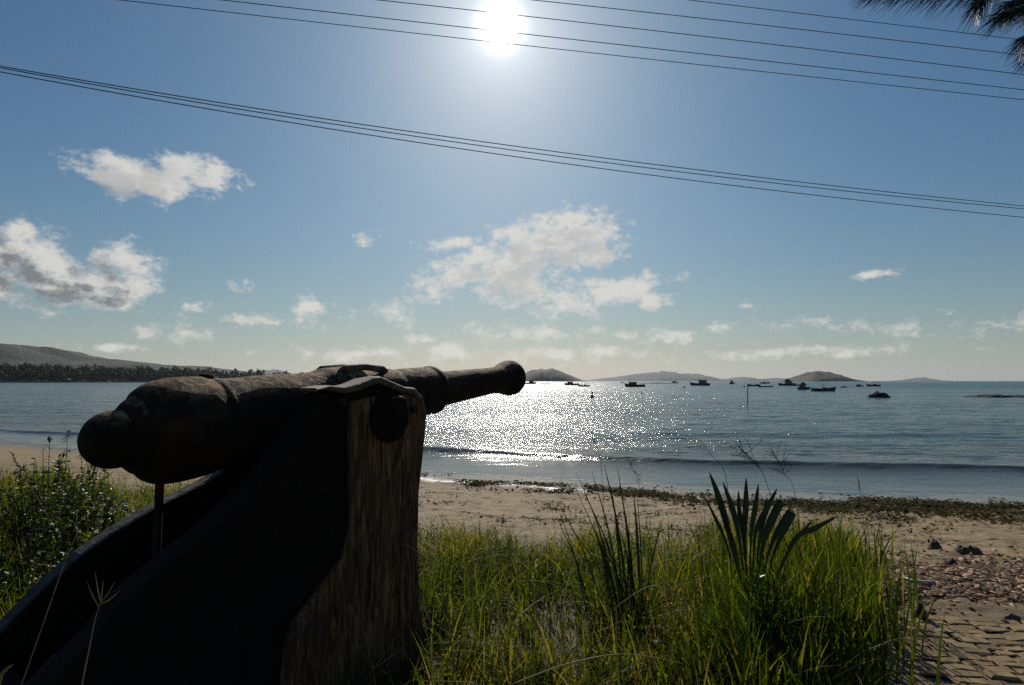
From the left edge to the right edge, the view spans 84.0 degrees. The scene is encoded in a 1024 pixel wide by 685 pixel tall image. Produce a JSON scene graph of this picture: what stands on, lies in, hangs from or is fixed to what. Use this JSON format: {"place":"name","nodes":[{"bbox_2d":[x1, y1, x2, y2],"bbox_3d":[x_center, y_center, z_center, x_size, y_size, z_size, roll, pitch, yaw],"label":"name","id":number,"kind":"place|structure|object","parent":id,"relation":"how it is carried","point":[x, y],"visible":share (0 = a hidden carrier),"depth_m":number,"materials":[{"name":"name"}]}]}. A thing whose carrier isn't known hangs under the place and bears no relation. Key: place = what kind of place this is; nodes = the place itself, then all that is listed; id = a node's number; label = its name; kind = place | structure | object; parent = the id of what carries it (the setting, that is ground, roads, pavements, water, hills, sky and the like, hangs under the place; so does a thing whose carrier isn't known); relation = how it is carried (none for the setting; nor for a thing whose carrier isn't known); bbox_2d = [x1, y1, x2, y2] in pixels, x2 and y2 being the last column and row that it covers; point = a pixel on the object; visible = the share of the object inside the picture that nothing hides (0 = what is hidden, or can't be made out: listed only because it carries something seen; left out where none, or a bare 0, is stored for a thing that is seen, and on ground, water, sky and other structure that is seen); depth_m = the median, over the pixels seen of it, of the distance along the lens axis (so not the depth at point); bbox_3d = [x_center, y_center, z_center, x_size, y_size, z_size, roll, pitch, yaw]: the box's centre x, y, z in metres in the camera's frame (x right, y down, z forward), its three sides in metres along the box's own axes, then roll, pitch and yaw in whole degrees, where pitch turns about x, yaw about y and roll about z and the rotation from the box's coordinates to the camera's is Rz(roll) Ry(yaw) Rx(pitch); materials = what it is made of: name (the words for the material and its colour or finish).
{"place":"outdoors","nodes":[
{"label":"outdoors","id":0,"kind":"place"},
{"bbox_2d":[0,378,153,382],"bbox_3d":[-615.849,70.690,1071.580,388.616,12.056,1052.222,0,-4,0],"label":"headland","id":1,"kind":"structure","parent":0,"point":[15,380],"depth_m":766.40,"materials":[{"name":"green plant"}]},
{"bbox_2d":[145,365,154,372],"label":"tree","id":2,"kind":"object","parent":1,"relation":"on","point":[149,369],"visible":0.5,"depth_m":899.60,"materials":[{"name":"green plant"}]},
{"bbox_2d":[0,362,303,381],"bbox_3d":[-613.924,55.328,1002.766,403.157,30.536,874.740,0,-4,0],"label":"woodland","id":3,"kind":"object","parent":1,"relation":"on","point":[21,372],"visible":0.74,"depth_m":819.00,"materials":[{"name":"green plant"}]},
{"bbox_2d":[81,572,116,684],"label":"grass stalk","id":4,"kind":"object","parent":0,"point":[95,617],"depth_m":1.36,"materials":[{"name":"green plant"}]},
{"bbox_2d":[0,343,265,375],"bbox_3d":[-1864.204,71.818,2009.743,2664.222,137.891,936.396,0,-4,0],"label":"hill","id":5,"kind":"structure","parent":0,"point":[14,354],"depth_m":1835.41,"materials":[{"name":"green plant"}]},
{"bbox_2d":[253,369,292,374],"bbox_3d":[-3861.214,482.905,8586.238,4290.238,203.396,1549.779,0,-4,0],"label":"hills","id":6,"kind":"structure","parent":0,"point":[271,371],"depth_m":8444.10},
{"bbox_2d":[0,461,945,684],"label":"grass","id":7,"kind":"structure","parent":0,"point":[805,622],"depth_m":3.41,"materials":[{"name":"green plant"}]},
{"bbox_2d":[0,66,1022,205],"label":"power cable","id":8,"kind":"object","parent":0,"point":[469,139],"visible":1,"depth_m":14.96,"materials":[{"name":"black rubber"}]},
{"bbox_2d":[0,381,1023,496],"bbox_3d":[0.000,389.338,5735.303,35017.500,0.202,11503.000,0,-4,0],"label":"sea water","id":9,"kind":"structure","parent":0,"point":[919,438],"depth_m":24.66,"materials":[{"name":"blue liquid"}]},
{"bbox_2d":[565,379,578,384],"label":"fishing boat","id":10,"kind":"object","parent":9,"relation":"on","point":[569,383],"visible":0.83,"depth_m":293.48,"materials":[{"name":"paint"}]},
{"bbox_2d":[624,382,644,386],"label":"fishing boat","id":11,"kind":"object","parent":9,"relation":"on","point":[632,384],"visible":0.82,"depth_m":210.69,"materials":[{"name":"paint"}]},
{"bbox_2d":[637,382,682,383],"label":"reef","id":12,"kind":"object","parent":9,"relation":"in","point":[659,383],"visible":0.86,"depth_m":465.73},
{"bbox_2d":[690,378,709,385],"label":"fishing boat","id":13,"kind":"object","parent":9,"relation":"on","point":[702,383],"visible":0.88,"depth_m":269.75,"materials":[{"name":"paint"}]},
{"bbox_2d":[778,379,792,385],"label":"fishing boat","id":14,"kind":"object","parent":9,"relation":"on","point":[788,382],"visible":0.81,"depth_m":270.01,"materials":[{"name":"paint"}]},
{"bbox_2d":[797,382,809,389],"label":"fishing boat","id":15,"kind":"object","parent":9,"relation":"on","point":[802,385],"visible":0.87,"depth_m":146.55,"materials":[{"name":"paint"}]},
{"bbox_2d":[811,381,835,390],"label":"fishing boat","id":16,"kind":"object","parent":9,"relation":"on","point":[824,389],"visible":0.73,"depth_m":123.54,"materials":[{"name":"paint"}]},
{"bbox_2d":[867,391,890,397],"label":"wave washed rock","id":17,"kind":"object","parent":9,"relation":"in","point":[876,394],"visible":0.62,"depth_m":76.74,"materials":[{"name":"black stone"}]},
{"bbox_2d":[964,394,1023,396],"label":"wave washed rock","id":18,"kind":"object","parent":9,"relation":"in","point":[993,395],"visible":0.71,"depth_m":78.79,"materials":[{"name":"grey stone"}]},
{"bbox_2d":[0,440,1023,684],"bbox_3d":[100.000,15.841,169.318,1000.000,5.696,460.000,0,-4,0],"label":"sand beach","id":19,"kind":"structure","parent":0,"point":[510,508],"depth_m":7.88,"materials":[{"name":"beige sand"}]},
{"bbox_2d":[0,664,12,684],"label":"grass stalk","id":20,"kind":"object","parent":19,"relation":"on","point":[3,672],"depth_m":1.25,"materials":[{"name":"green plant"}]},
{"bbox_2d":[0,554,51,609],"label":"leafy shrub","id":21,"kind":"object","parent":19,"relation":"on","point":[13,576],"visible":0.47,"depth_m":3.93,"materials":[{"name":"green plant"}]},
{"bbox_2d":[9,451,56,544],"bbox_3d":[-3.905,1.413,4.609,0.626,1.038,0.037,-1,-4,20],"label":"grass stalk","id":22,"kind":"object","parent":19,"relation":"on","point":[29,485],"depth_m":4.64,"materials":[{"name":"green plant"}]},
{"bbox_2d":[0,510,100,600],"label":"leafy shrub","id":23,"kind":"object","parent":19,"relation":"on","point":[39,552],"visible":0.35,"depth_m":4.32,"materials":[{"name":"green plant"}]},
{"bbox_2d":[21,530,80,684],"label":"grass stalk","id":24,"kind":"object","parent":19,"relation":"on","point":[79,531],"depth_m":1.56,"materials":[{"name":"plant"}]},
{"bbox_2d":[0,462,107,543],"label":"leafy shrub","id":25,"kind":"object","parent":19,"relation":"on","point":[1,495],"visible":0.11,"depth_m":5.72,"materials":[{"name":"green plant"}]},
{"bbox_2d":[0,429,115,563],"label":"leafy shrub","id":26,"kind":"object","parent":19,"relation":"on","point":[35,504],"visible":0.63,"depth_m":5.19,"materials":[{"name":"green plant"}]},
{"bbox_2d":[30,467,134,564],"bbox_3d":[-3.587,1.533,4.904,0.946,0.880,0.828,0,-4,0],"label":"leafy shrub","id":27,"kind":"object","parent":19,"relation":"on","point":[87,520],"visible":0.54,"depth_m":4.86,"materials":[{"name":"green plant"}]},
{"bbox_2d":[0,376,429,684],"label":"gun carriage","id":28,"kind":"object","parent":19,"relation":"on","point":[288,557],"visible":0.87,"depth_m":2.55,"materials":[{"name":"brown wood"}]},
{"bbox_2d":[77,360,525,484],"bbox_3d":[-0.795,0.375,3.522,0.970,0.624,3.115,-4,-5,43],"label":"cannon barrel","id":29,"kind":"object","parent":28,"relation":"on","point":[163,431],"visible":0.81,"depth_m":2.51,"materials":[{"name":"metal"}]},
{"bbox_2d":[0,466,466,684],"bbox_3d":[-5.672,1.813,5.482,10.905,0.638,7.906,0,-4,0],"label":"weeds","id":30,"kind":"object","parent":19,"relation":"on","point":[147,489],"visible":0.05,"depth_m":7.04,"materials":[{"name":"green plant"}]},
{"bbox_2d":[351,631,404,684],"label":"grass stalk","id":31,"kind":"object","parent":19,"relation":"on","point":[375,655],"depth_m":1.94,"materials":[{"name":"green plant"}]},
{"bbox_2d":[413,531,431,683],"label":"grass stalk","id":32,"kind":"object","parent":19,"relation":"on","point":[424,622],"depth_m":2.71,"materials":[{"name":"green plant"}]},
{"bbox_2d":[402,543,453,684],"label":"grass stalk","id":33,"kind":"object","parent":19,"relation":"on","point":[446,611],"depth_m":2.77,"materials":[{"name":"green plant"}]},
{"bbox_2d":[514,566,536,662],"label":"grass stalk","id":34,"kind":"object","parent":19,"relation":"on","point":[536,609],"depth_m":3.01,"materials":[{"name":"green plant"}]},
{"bbox_2d":[561,565,561,624],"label":"grass stalk","id":35,"kind":"object","parent":19,"relation":"on","point":[561,592],"depth_m":3.80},
{"bbox_2d":[584,420,606,585],"bbox_3d":[0.555,1.236,3.822,0.181,1.416,0.052,-1,-4,13],"label":"grass stalk","id":36,"kind":"object","parent":19,"relation":"on","point":[601,469],"depth_m":3.86,"materials":[{"name":"plant"}]},
{"bbox_2d":[558,465,663,637],"bbox_3d":[0.671,1.423,3.828,0.713,1.195,0.231,0,-4,0],"label":"grass tussock","id":37,"kind":"object","parent":19,"relation":"on","point":[630,569],"depth_m":3.79,"materials":[{"name":"green plant"}]},
{"bbox_2d":[629,458,654,597],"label":"grass stalk","id":38,"kind":"object","parent":19,"relation":"on","point":[645,515],"depth_m":3.93,"materials":[{"name":"plant"}]},
{"bbox_2d":[664,572,679,675],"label":"grass stalk","id":39,"kind":"object","parent":19,"relation":"on","point":[670,607],"depth_m":3.11,"materials":[{"name":"green plant"}]},
{"bbox_2d":[616,585,728,666],"bbox_3d":[0.760,1.519,2.707,0.529,0.688,0.008,-2,-4,22],"label":"grass stalk","id":40,"kind":"object","parent":19,"relation":"on","point":[640,590],"depth_m":2.78,"materials":[{"name":"green plant"}]},
{"bbox_2d":[698,438,731,579],"bbox_3d":[1.260,1.260,3.523,0.190,1.329,0.004,0,-4,0],"label":"grass stalk","id":41,"kind":"object","parent":19,"relation":"on","point":[728,505],"depth_m":3.54,"materials":[{"name":"plant"}]},
{"bbox_2d":[418,485,1023,579],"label":"scattered weed","id":42,"kind":"object","parent":19,"relation":"on","point":[907,521],"visible":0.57,"depth_m":7.89,"materials":[{"name":"plant"}]},
{"bbox_2d":[422,482,1019,597],"bbox_3d":[2.498,2.456,8.104,13.011,0.636,7.506,0,-4,0],"label":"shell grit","id":43,"kind":"object","parent":19,"relation":"on","point":[696,511],"visible":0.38,"depth_m":8.26,"materials":[{"name":"beige stone"}]},
{"bbox_2d":[419,472,1023,518],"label":"drift seaweed","id":44,"kind":"object","parent":19,"relation":"on","point":[905,503],"visible":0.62,"depth_m":10.02,"materials":[{"name":"brown plant"}]},
{"bbox_2d":[749,574,765,683],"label":"broad leaf seedling","id":45,"kind":"object","parent":19,"relation":"on","point":[756,578],"visible":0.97,"depth_m":2.92,"materials":[{"name":"green plant"}]},
{"bbox_2d":[719,436,797,581],"bbox_3d":[1.656,1.277,3.635,0.597,1.369,0.197,-1,-4,20],"label":"grass stalk","id":46,"kind":"object","parent":19,"relation":"on","point":[743,456],"depth_m":3.74,"materials":[{"name":"plant"}]},
{"bbox_2d":[705,472,835,606],"bbox_3d":[1.586,1.311,3.428,0.791,1.052,0.174,0,-4,0],"label":"young palm","id":47,"kind":"object","parent":19,"relation":"on","point":[783,525],"visible":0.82,"depth_m":3.43,"materials":[{"name":"green plant"}]},
{"bbox_2d":[763,442,802,572],"bbox_3d":[1.806,1.302,3.780,0.236,1.299,0.170,0,-4,0],"label":"grass stalk","id":48,"kind":"object","parent":19,"relation":"on","point":[789,479],"depth_m":3.83,"materials":[{"name":"plant"}]},
{"bbox_2d":[637,486,1023,526],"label":"drift seaweed","id":49,"kind":"object","parent":19,"relation":"on","point":[961,512],"visible":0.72,"depth_m":8.93,"materials":[{"name":"brown plant"}]},
{"bbox_2d":[927,537,942,549],"bbox_3d":[4.662,2.225,6.275,0.140,0.147,0.120,0,-4,0],"label":"stone","id":50,"kind":"object","parent":19,"relation":"on","point":[934,545],"visible":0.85,"depth_m":6.24,"materials":[{"name":"grey stone"}]},
{"bbox_2d":[848,0,1023,77],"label":"palm tree","id":51,"kind":"object","parent":19,"relation":"on","point":[1011,11],"visible":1,"depth_m":3.96,"materials":[{"name":"green plant"}]},
{"bbox_2d":[866,542,1023,620],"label":"beach litter","id":52,"kind":"object","parent":19,"relation":"on","point":[1015,574],"visible":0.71,"depth_m":4.93,"materials":[{"name":"brown"}]},
{"bbox_2d":[903,574,935,583],"bbox_3d":[3.448,2.030,4.904,0.184,0.034,0.278,2,-4,-24],"label":"plastic strip","id":53,"kind":"object","parent":52,"relation":"on","point":[924,581],"visible":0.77,"depth_m":4.80,"materials":[{"name":"white plastic"}]},
{"bbox_2d":[944,558,959,565],"bbox_3d":[4.266,2.128,5.530,0.120,0.070,0.100,0,-4,0],"label":"stone","id":54,"kind":"object","parent":19,"relation":"on","point":[949,561],"visible":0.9,"depth_m":5.51,"materials":[{"name":"grey stone"}]},
{"bbox_2d":[953,544,982,554],"bbox_3d":[4.894,2.221,6.120,0.300,0.098,0.160,0,-4,0],"label":"stone","id":55,"kind":"object","parent":19,"relation":"on","point":[969,549],"visible":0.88,"depth_m":6.07,"materials":[{"name":"grey stone"}]},
{"bbox_2d":[1002,613,1021,619],"bbox_3d":[3.560,1.951,4.048,0.120,0.043,0.050,0,-4,0],"label":"stone","id":56,"kind":"object","parent":19,"relation":"on","point":[1011,616],"visible":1,"depth_m":4.04,"materials":[{"name":"grey stone"}]},
{"bbox_2d":[0,67,1023,208],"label":"power cable","id":57,"kind":"object","parent":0,"point":[470,144],"visible":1,"depth_m":15.05,"materials":[{"name":"black rubber"}]},
{"bbox_2d":[0,71,1023,217],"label":"power cable","id":58,"kind":"object","parent":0,"point":[468,149],"visible":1,"depth_m":14.91,"materials":[{"name":"black rubber"}]},
{"bbox_2d":[0,0,1023,380],"label":"sky","id":59,"kind":"structure","parent":0,"point":[137,229],"materials":[{"name":"blue"}]},
{"bbox_2d":[525,368,583,380],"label":"island","id":60,"kind":"structure","parent":0,"point":[551,374],"depth_m":2714.26,"materials":[{"name":"grey stone"}]},
{"bbox_2d":[122,0,1023,99],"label":"power cable","id":61,"kind":"object","parent":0,"point":[555,48],"visible":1,"depth_m":15.43,"materials":[{"name":"black rubber"}]},
{"bbox_2d":[511,653,682,684],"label":"grass stalk","id":62,"kind":"object","parent":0,"point":[582,660],"depth_m":2.35,"materials":[{"name":"green plant"}]},
{"bbox_2d":[223,0,1023,89],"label":"power cable","id":63,"kind":"object","parent":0,"point":[611,43],"visible":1,"depth_m":15.69,"materials":[{"name":"black rubber"}]},
{"bbox_2d":[584,371,739,380],"bbox_3d":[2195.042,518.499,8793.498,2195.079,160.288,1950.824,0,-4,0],"label":"island","id":64,"kind":"structure","parent":0,"point":[663,376],"depth_m":8121.81,"materials":[{"name":"grey stone"}]},
{"bbox_2d":[379,0,1023,74],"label":"power cable","id":65,"kind":"object","parent":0,"point":[693,35],"visible":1,"depth_m":16.05,"materials":[{"name":"black rubber"}]},
{"bbox_2d":[726,377,785,380],"bbox_3d":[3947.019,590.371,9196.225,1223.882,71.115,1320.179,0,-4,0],"label":"island","id":66,"kind":"structure","parent":0,"point":[753,379],"depth_m":8864.12,"materials":[{"name":"grey stone"}]},
{"bbox_2d":[534,0,1018,54],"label":"power cable","id":67,"kind":"object","parent":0,"point":[769,25],"visible":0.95,"depth_m":16.43,"materials":[{"name":"black rubber"}]},
{"bbox_2d":[782,371,862,380],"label":"island","id":68,"kind":"structure","parent":0,"point":[818,376],"depth_m":2407.54,"materials":[{"name":"grey stone"}]},
{"bbox_2d":[691,0,1013,38],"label":"power cable","id":69,"kind":"object","parent":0,"point":[849,19],"visible":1,"depth_m":16.82,"materials":[{"name":"black rubber"}]},
{"bbox_2d":[895,377,943,380],"bbox_3d":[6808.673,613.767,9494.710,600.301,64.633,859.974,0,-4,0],"label":"island","id":70,"kind":"structure","parent":0,"point":[920,379],"depth_m":9310.15,"materials":[{"name":"grey stone"}]},
{"bbox_2d":[855,607,1023,684],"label":"path","id":71,"kind":"structure","parent":0,"point":[969,653],"depth_m":3.51,"materials":[{"name":"beige stone"}]},
{"bbox_2d":[857,477,869,613],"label":"grass stalk","id":72,"kind":"object","parent":71,"relation":"on","point":[864,527],"depth_m":3.93,"materials":[{"name":"plant"}]},
{"bbox_2d":[915,602,927,619],"bbox_3d":[2.915,1.917,4.053,0.076,0.125,0.076,0,-4,0],"label":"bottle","id":73,"kind":"object","parent":71,"relation":"on","point":[918,610],"visible":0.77,"depth_m":4.04,"materials":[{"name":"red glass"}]}
]}

